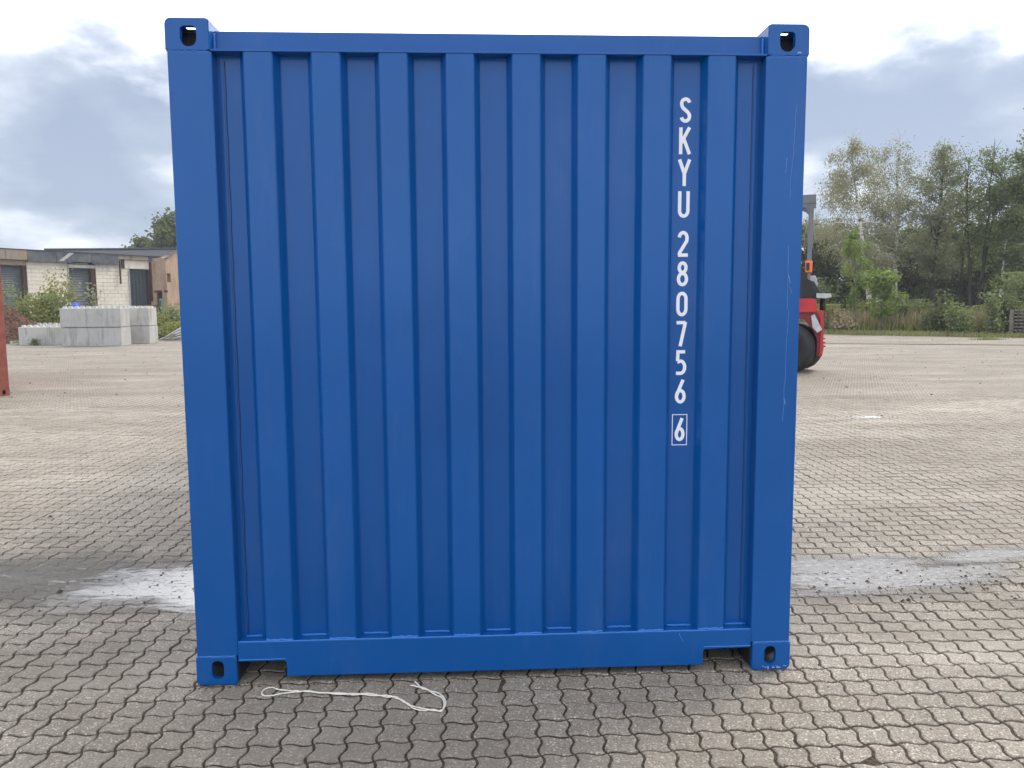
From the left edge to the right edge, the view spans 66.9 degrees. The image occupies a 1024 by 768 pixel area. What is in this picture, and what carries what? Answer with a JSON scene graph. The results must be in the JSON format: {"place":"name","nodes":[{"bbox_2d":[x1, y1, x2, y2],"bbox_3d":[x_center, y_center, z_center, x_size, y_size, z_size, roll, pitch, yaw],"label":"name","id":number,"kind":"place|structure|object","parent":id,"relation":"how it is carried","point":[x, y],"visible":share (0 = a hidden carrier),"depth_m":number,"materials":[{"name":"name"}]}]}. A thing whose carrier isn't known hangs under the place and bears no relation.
{"place":"outdoors","nodes":[
{"label":"outdoors","id":0,"kind":"place"},
{"bbox_2d":[0,334,1023,767],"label":"paving","id":1,"kind":"structure","parent":0,"point":[880,686],"depth_m":3.54,"materials":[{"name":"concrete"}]},
{"bbox_2d":[0,268,9,395],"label":"shipping container","id":2,"kind":"object","parent":1,"relation":"on","point":[4,385],"visible":1,"depth_m":13.35,"materials":[{"name":"red metal"}]},
{"bbox_2d":[3,305,39,343],"bbox_3d":[-22.212,-2.609,33.646,5.400,1.632,3.400,0,6,0],"label":"soil mound","id":3,"kind":"object","parent":1,"relation":"on","point":[14,320],"visible":0.28,"depth_m":33.13,"materials":[{"name":"brown soil"}]},
{"bbox_2d":[1,280,29,315],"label":"weed","id":4,"kind":"object","parent":3,"relation":"on","point":[13,296],"visible":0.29,"depth_m":37.87,"materials":[{"name":"green plant"}]},
{"bbox_2d":[28,338,41,345],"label":"weed","id":5,"kind":"object","parent":1,"relation":"on","point":[34,342],"visible":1,"depth_m":30.78,"materials":[{"name":"green plant"}]},
{"bbox_2d":[18,325,63,344],"bbox_3d":[-18.881,-1.994,31.379,1.750,0.810,0.750,0,6,-1],"label":"concrete block","id":6,"kind":"object","parent":1,"relation":"on","point":[49,334],"depth_m":31.01,"materials":[{"name":"grey concrete"}]},
{"bbox_2d":[37,323,59,325],"bbox_3d":[-20.882,-2.382,35.258,2.200,0.810,0.750,0,6,0],"label":"concrete block","id":7,"kind":"object","parent":1,"relation":"on","point":[51,324],"depth_m":34.98,"materials":[{"name":"grey concrete"}]},
{"bbox_2d":[0,558,159,597],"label":"silt","id":8,"kind":"object","parent":1,"relation":"on","point":[29,578],"visible":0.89,"depth_m":4.38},
{"bbox_2d":[62,326,130,345],"bbox_3d":[-16.328,-1.916,30.461,2.320,0.810,0.750,0,6,0],"label":"concrete block","id":9,"kind":"object","parent":1,"relation":"on","point":[96,336],"depth_m":30.10,"materials":[{"name":"grey concrete"}]},
{"bbox_2d":[59,306,129,326],"bbox_3d":[-16.332,-2.647,30.342,2.340,0.810,0.750,0,6,0],"label":"concrete block","id":10,"kind":"object","parent":9,"relation":"on","point":[95,316],"depth_m":29.98,"materials":[{"name":"grey concrete"}]},
{"bbox_2d":[65,565,194,612],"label":"puddle","id":11,"kind":"object","parent":1,"relation":"on","point":[140,589],"visible":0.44,"depth_m":4.21,"materials":[{"name":"liquid"}]},
{"bbox_2d":[128,325,157,343],"bbox_3d":[-16.019,-2.092,32.147,2.320,0.810,0.750,0,6,1],"label":"concrete block","id":12,"kind":"object","parent":1,"relation":"on","point":[144,334],"depth_m":31.79,"materials":[{"name":"grey concrete"}]},
{"bbox_2d":[97,306,156,325],"bbox_3d":[-16.034,-2.825,32.044,2.320,0.810,0.750,0,6,-1],"label":"concrete block","id":13,"kind":"object","parent":12,"relation":"on","point":[143,315],"depth_m":31.70,"materials":[{"name":"grey concrete"}]},
{"bbox_2d":[156,321,180,339],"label":"weed","id":14,"kind":"object","parent":1,"relation":"on","point":[171,326],"visible":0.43,"depth_m":35.22,"materials":[{"name":"green plant"}]},
{"bbox_2d":[159,331,180,339],"bbox_3d":[-15.011,-2.219,34.422,1.206,0.549,0.462,-2,6,-15],"label":"steel profile","id":15,"kind":"object","parent":1,"relation":"on","point":[173,334],"visible":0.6,"depth_m":34.26,"materials":[{"name":"grey metal"}]},
{"bbox_2d":[161,327,180,340],"bbox_3d":[-14.739,-2.331,34.177,1.439,0.815,0.489,1,6,8],"label":"steel profile","id":16,"kind":"object","parent":1,"relation":"on","point":[171,333],"visible":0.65,"depth_m":34.03,"materials":[{"name":"grey metal"}]},
{"bbox_2d":[168,336,180,340],"bbox_3d":[-14.457,-2.076,33.875,1.716,0.373,0.445,4,7,34],"label":"steel profile","id":17,"kind":"object","parent":1,"relation":"on","point":[176,338],"visible":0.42,"depth_m":33.98,"materials":[{"name":"grey metal"}]},
{"bbox_2d":[261,681,446,711],"bbox_3d":[-0.611,1.216,3.076,0.751,0.008,0.214,1,6,11],"label":"twine","id":18,"kind":"object","parent":1,"relation":"on","point":[372,694],"visible":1,"depth_m":3.04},
{"bbox_2d":[164,17,809,684],"bbox_3d":[-0.206,-0.393,6.074,2.438,2.591,6.086,-1,6,-3],"label":"shipping container","id":19,"kind":"object","parent":1,"relation":"on","point":[490,351],"visible":1,"depth_m":3.07,"materials":[{"name":"blue metal"}]},
{"bbox_2d":[1,336,1023,767],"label":"grit","id":20,"kind":"object","parent":1,"relation":"on","point":[609,674],"visible":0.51,"depth_m":4.13,"materials":[{"name":"grey gravel"}]},
{"bbox_2d":[797,194,831,370],"bbox_3d":[4.835,-2.248,17.804,4.643,3.809,1.607,2,6,21],"label":"forklift","id":21,"kind":"object","parent":1,"relation":"on","point":[811,345],"visible":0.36,"depth_m":16.61,"materials":[{"name":"red paint"}]},
{"bbox_2d":[854,416,883,417],"bbox_3d":[4.740,0.439,10.301,0.848,0.001,0.382,-1,6,-3],"label":"pale stain","id":22,"kind":"object","parent":1,"relation":"on","point":[869,417],"visible":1,"depth_m":10.26,"materials":[{"name":"white"}]},
{"bbox_2d":[791,555,1011,594],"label":"puddle","id":23,"kind":"object","parent":1,"relation":"on","point":[881,580],"visible":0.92,"depth_m":4.37,"materials":[{"name":"liquid"}]},
{"bbox_2d":[928,548,1023,566],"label":"puddle","id":24,"kind":"object","parent":1,"relation":"on","point":[998,554],"visible":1,"depth_m":4.66,"materials":[{"name":"liquid"}]},
{"bbox_2d":[970,336,1008,339],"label":"grass tuft","id":25,"kind":"object","parent":1,"relation":"on","point":[989,338],"visible":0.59,"depth_m":30.62,"materials":[{"name":"green plant"}]},
{"bbox_2d":[0,0,1023,299],"label":"sky","id":26,"kind":"structure","parent":0,"point":[86,142],"materials":[{"name":"white"}]},
{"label":"verge","id":27,"kind":"structure","parent":0,"visible":0},
{"bbox_2d":[801,218,818,276],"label":"background tree","id":28,"kind":"object","parent":27,"relation":"on","point":[802,266],"visible":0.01,"depth_m":50.78,"materials":[{"name":"green plant"}]},
{"bbox_2d":[802,277,844,321],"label":"shrub","id":29,"kind":"object","parent":27,"relation":"on","point":[821,288],"visible":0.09,"depth_m":41.51,"materials":[{"name":"green plant"}]},
{"bbox_2d":[801,219,854,305],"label":"background tree","id":30,"kind":"object","parent":27,"relation":"on","point":[823,271],"visible":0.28,"depth_m":49.40,"materials":[{"name":"green plant"}]},
{"bbox_2d":[817,303,849,329],"bbox_3d":[15.366,-3.235,38.083,1.719,1.494,1.958,-1,6,-3],"label":"shrub","id":31,"kind":"object","parent":27,"relation":"on","point":[829,310],"visible":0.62,"depth_m":37.87,"materials":[{"name":"green plant"}]},
{"bbox_2d":[801,216,875,311],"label":"background tree","id":32,"kind":"object","parent":27,"relation":"on","point":[841,296],"visible":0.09,"depth_m":50.86,"materials":[{"name":"green plant"}]},
{"bbox_2d":[826,308,857,331],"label":"shrub","id":33,"kind":"object","parent":27,"relation":"on","point":[842,321],"visible":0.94,"depth_m":37.33,"materials":[{"name":"grey plant"}]},
{"bbox_2d":[839,226,878,319],"bbox_3d":[17.048,-5.167,38.326,1.821,5.258,2.373,4,8,39],"label":"sapling","id":34,"kind":"object","parent":27,"relation":"on","point":[854,292],"visible":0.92,"depth_m":38.32,"materials":[{"name":"green plant"}]},
{"bbox_2d":[842,299,876,315],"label":"shrub","id":35,"kind":"object","parent":27,"relation":"on","point":[864,307],"visible":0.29,"depth_m":39.25,"materials":[{"name":"green plant"}]},
{"bbox_2d":[801,128,924,305],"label":"birch tree","id":36,"kind":"object","parent":27,"relation":"on","point":[838,183],"visible":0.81,"depth_m":42.95,"materials":[{"name":"green plant"}]},
{"bbox_2d":[840,228,901,310],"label":"background tree","id":37,"kind":"object","parent":27,"relation":"on","point":[847,279],"visible":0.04,"depth_m":52.06,"materials":[{"name":"green plant"}]},
{"bbox_2d":[842,136,913,307],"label":"birch tree","id":38,"kind":"object","parent":27,"relation":"on","point":[882,185],"visible":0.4,"depth_m":44.79,"materials":[{"name":"green plant"}]},
{"bbox_2d":[860,266,909,331],"bbox_3d":[17.459,-3.920,36.269,2.210,3.194,2.130,5,8,45],"label":"sapling","id":39,"kind":"object","parent":27,"relation":"on","point":[876,281],"visible":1,"depth_m":36.25,"materials":[{"name":"green plant"}]},
{"bbox_2d":[861,237,912,301],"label":"background tree","id":40,"kind":"object","parent":27,"relation":"on","point":[900,272],"visible":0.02,"depth_m":52.08,"materials":[{"name":"green plant"}]},
{"bbox_2d":[854,128,945,305],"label":"birch tree","id":41,"kind":"object","parent":27,"relation":"on","point":[905,247],"visible":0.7,"depth_m":44.27,"materials":[{"name":"green plant"}]},
{"bbox_2d":[888,295,915,320],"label":"shrub","id":42,"kind":"object","parent":27,"relation":"on","point":[905,308],"visible":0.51,"depth_m":37.15,"materials":[{"name":"green plant"}]},
{"bbox_2d":[799,308,1023,332],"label":"tall grass","id":43,"kind":"structure","parent":27,"relation":"on","point":[859,316],"depth_m":37.02,"materials":[{"name":"green plant"}]},
{"bbox_2d":[861,222,962,309],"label":"background tree","id":44,"kind":"object","parent":27,"relation":"on","point":[914,292],"visible":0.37,"depth_m":50.87,"materials":[{"name":"green plant"}]},
{"bbox_2d":[908,299,932,316],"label":"shrub","id":45,"kind":"object","parent":27,"relation":"on","point":[917,305],"visible":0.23,"depth_m":37.67,"materials":[{"name":"green plant"}]},
{"bbox_2d":[824,328,1023,337],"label":"grass","id":46,"kind":"structure","parent":27,"relation":"on","point":[940,333],"depth_m":34.44,"materials":[{"name":"green plant"}]},
{"bbox_2d":[879,136,985,307],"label":"oak tree","id":47,"kind":"object","parent":27,"relation":"on","point":[932,255],"visible":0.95,"depth_m":43.05,"materials":[{"name":"green plant"}]},
{"bbox_2d":[917,289,960,330],"bbox_3d":[19.614,-3.318,35.590,2.010,2.148,1.914,-5,8,-40],"label":"shrub","id":48,"kind":"object","parent":27,"relation":"on","point":[934,312],"visible":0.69,"depth_m":35.44,"materials":[{"name":"green plant"}]},
{"bbox_2d":[903,222,991,308],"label":"background tree","id":49,"kind":"object","parent":27,"relation":"on","point":[938,293],"visible":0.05,"depth_m":51.53,"materials":[{"name":"green plant"}]},
{"bbox_2d":[938,298,979,332],"bbox_3d":[19.984,-2.971,34.368,1.963,1.694,1.445,-3,6,-23],"label":"shrub","id":50,"kind":"object","parent":27,"relation":"on","point":[963,323],"visible":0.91,"depth_m":34.16,"materials":[{"name":"green plant"}]},
{"bbox_2d":[923,237,995,310],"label":"background tree","id":51,"kind":"object","parent":27,"relation":"on","point":[976,263],"visible":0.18,"depth_m":50.80,"materials":[{"name":"green plant"}]},
{"bbox_2d":[947,182,985,308],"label":"alder tree","id":52,"kind":"object","parent":27,"relation":"on","point":[962,250],"visible":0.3,"depth_m":44.12,"materials":[{"name":"green plant"}]},
{"bbox_2d":[920,140,1022,307],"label":"alder tree","id":53,"kind":"object","parent":27,"relation":"on","point":[982,227],"visible":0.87,"depth_m":42.08,"materials":[{"name":"green plant"}]},
{"bbox_2d":[962,305,987,313],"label":"shrub","id":54,"kind":"object","parent":27,"relation":"on","point":[978,307],"visible":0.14,"depth_m":37.25,"materials":[{"name":"green plant"}]},
{"bbox_2d":[951,220,1006,305],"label":"background tree","id":55,"kind":"object","parent":27,"relation":"on","point":[987,285],"visible":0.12,"depth_m":51.16,"materials":[{"name":"green plant"}]},
{"bbox_2d":[956,209,1019,308],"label":"background tree","id":56,"kind":"object","parent":27,"relation":"on","point":[988,269],"visible":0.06,"depth_m":50.67,"materials":[{"name":"green plant"}]},
{"bbox_2d":[978,291,1012,334],"bbox_3d":[20.869,-3.013,33.425,1.263,1.968,1.338,-1,6,-3],"label":"shrub","id":57,"kind":"object","parent":27,"relation":"on","point":[989,320],"visible":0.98,"depth_m":33.41,"materials":[{"name":"green plant"}]},
{"bbox_2d":[972,179,1023,307],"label":"birch tree","id":58,"kind":"object","parent":27,"relation":"on","point":[1005,255],"visible":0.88,"depth_m":41.25,"materials":[{"name":"green plant"}]},
{"bbox_2d":[977,108,1023,305],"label":"poplar tree","id":59,"kind":"object","parent":27,"relation":"on","point":[1018,158],"visible":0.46,"depth_m":41.08,"materials":[{"name":"green plant"}]},
{"bbox_2d":[985,292,1023,332],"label":"shrub","id":60,"kind":"object","parent":27,"relation":"on","point":[1006,305],"visible":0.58,"depth_m":33.83,"materials":[{"name":"green plant"}]},
{"bbox_2d":[989,271,1023,311],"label":"shrub","id":61,"kind":"object","parent":27,"relation":"on","point":[1017,287],"visible":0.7,"depth_m":35.36,"materials":[{"name":"green plant"}]},
{"label":"dirt yard","id":62,"kind":"structure","parent":0,"visible":0},
{"bbox_2d":[9,294,63,323],"bbox_3d":[-22.390,-3.143,36.526,3.537,2.170,1.787,-3,6,-24],"label":"shrub","id":63,"kind":"object","parent":62,"relation":"on","point":[39,316],"visible":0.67,"depth_m":36.44,"materials":[{"name":"green plant"}]},
{"bbox_2d":[21,292,77,323],"bbox_3d":[-21.943,-3.284,37.208,3.548,2.262,1.888,-1,6,-3],"label":"shrub","id":64,"kind":"object","parent":62,"relation":"on","point":[49,301],"visible":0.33,"depth_m":36.90,"materials":[{"name":"green plant"}]},
{"bbox_2d":[41,268,74,322],"bbox_3d":[-22.630,-4.045,38.301,1.786,3.536,1.681,-1,6,-3],"label":"weed","id":65,"kind":"object","parent":62,"relation":"on","point":[55,288],"visible":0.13,"depth_m":38.45,"materials":[{"name":"green plant"}]},
{"bbox_2d":[38,266,85,306],"bbox_3d":[-21.961,-3.988,37.827,2.449,3.533,1.519,-1,6,-3],"label":"shrub","id":66,"kind":"object","parent":62,"relation":"on","point":[66,296],"visible":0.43,"depth_m":37.88,"materials":[{"name":"green plant"}]},
{"bbox_2d":[0,248,161,325],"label":"garage row","id":67,"kind":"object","parent":62,"relation":"on","point":[120,279],"visible":0.53,"depth_m":48.04,"materials":[{"name":"white brick"}]},
{"bbox_2d":[0,266,23,315],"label":"roller door","id":68,"kind":"structure","parent":67,"relation":"in","point":[9,273],"depth_m":44.58,"materials":[{"name":"grey metal"}]},
{"bbox_2d":[69,268,89,306],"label":"roller door","id":69,"kind":"structure","parent":67,"relation":"in","point":[80,275],"depth_m":47.97,"materials":[{"name":"grey metal"}]},
{"bbox_2d":[129,269,146,306],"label":"roller door","id":70,"kind":"structure","parent":67,"relation":"in","point":[138,289],"depth_m":51.24,"materials":[{"name":"grey metal"}]},
{"bbox_2d":[82,282,101,306],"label":"weed","id":71,"kind":"object","parent":62,"relation":"on","point":[90,300],"visible":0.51,"depth_m":38.34,"materials":[{"name":"green plant"}]},
{"bbox_2d":[44,248,179,318],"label":"gabled shed","id":72,"kind":"structure","parent":62,"relation":"on","point":[165,280],"depth_m":53.21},
{"bbox_2d":[154,290,168,315],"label":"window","id":73,"kind":"structure","parent":72,"relation":"in","point":[159,294],"depth_m":52.11,"materials":[{"name":"teal glass"}]},
{"bbox_2d":[129,233,150,247],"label":"broad tree","id":74,"kind":"object","parent":62,"relation":"on","point":[141,242],"visible":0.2,"depth_m":82.37,"materials":[{"name":"green plant"}]},
{"bbox_2d":[144,211,176,247],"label":"broad tree","id":75,"kind":"object","parent":62,"relation":"on","point":[164,228],"visible":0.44,"depth_m":77.12,"materials":[{"name":"green plant"}]},
{"bbox_2d":[155,306,174,338],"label":"weed","id":76,"kind":"object","parent":62,"relation":"on","point":[163,319],"visible":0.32,"depth_m":36.05,"materials":[{"name":"green plant"}]},
{"bbox_2d":[159,303,180,331],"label":"weed","id":77,"kind":"object","parent":62,"relation":"on","point":[176,317],"visible":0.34,"depth_m":36.99,"materials":[{"name":"green plant"}]},
{"bbox_3d":[22.104,-2.265,33.379,1.200,0.142,0.800,3,7,30],"label":"pallet","id":78,"kind":"object","parent":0,"visible":0},
{"bbox_2d":[1008,326,1023,329],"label":"pallet","id":79,"kind":"object","parent":78,"relation":"on","point":[1010,328],"visible":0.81,"depth_m":33.22,"materials":[{"name":"grey wood"}]},
{"bbox_2d":[1008,323,1023,326],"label":"pallet","id":80,"kind":"object","parent":79,"relation":"on","point":[1010,324],"visible":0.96,"depth_m":33.25,"materials":[{"name":"grey wood"}]},
{"bbox_2d":[1008,320,1023,322],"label":"pallet","id":81,"kind":"object","parent":80,"relation":"on","point":[1011,321],"visible":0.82,"depth_m":33.23,"materials":[{"name":"grey wood"}]},
{"bbox_2d":[1009,316,1023,319],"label":"pallet","id":82,"kind":"object","parent":81,"relation":"on","point":[1010,317],"visible":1,"depth_m":33.22,"materials":[{"name":"grey wood"}]},
{"bbox_3d":[22.099,-2.981,33.305,1.200,0.142,0.800,3,7,30],"label":"pallet","id":83,"kind":"object","parent":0,"visible":0},
{"bbox_2d":[1009,310,1023,312],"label":"pallet","id":84,"kind":"object","parent":83,"relation":"on","point":[1011,311],"visible":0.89,"depth_m":33.21,"materials":[{"name":"grey wood"}]}
]}

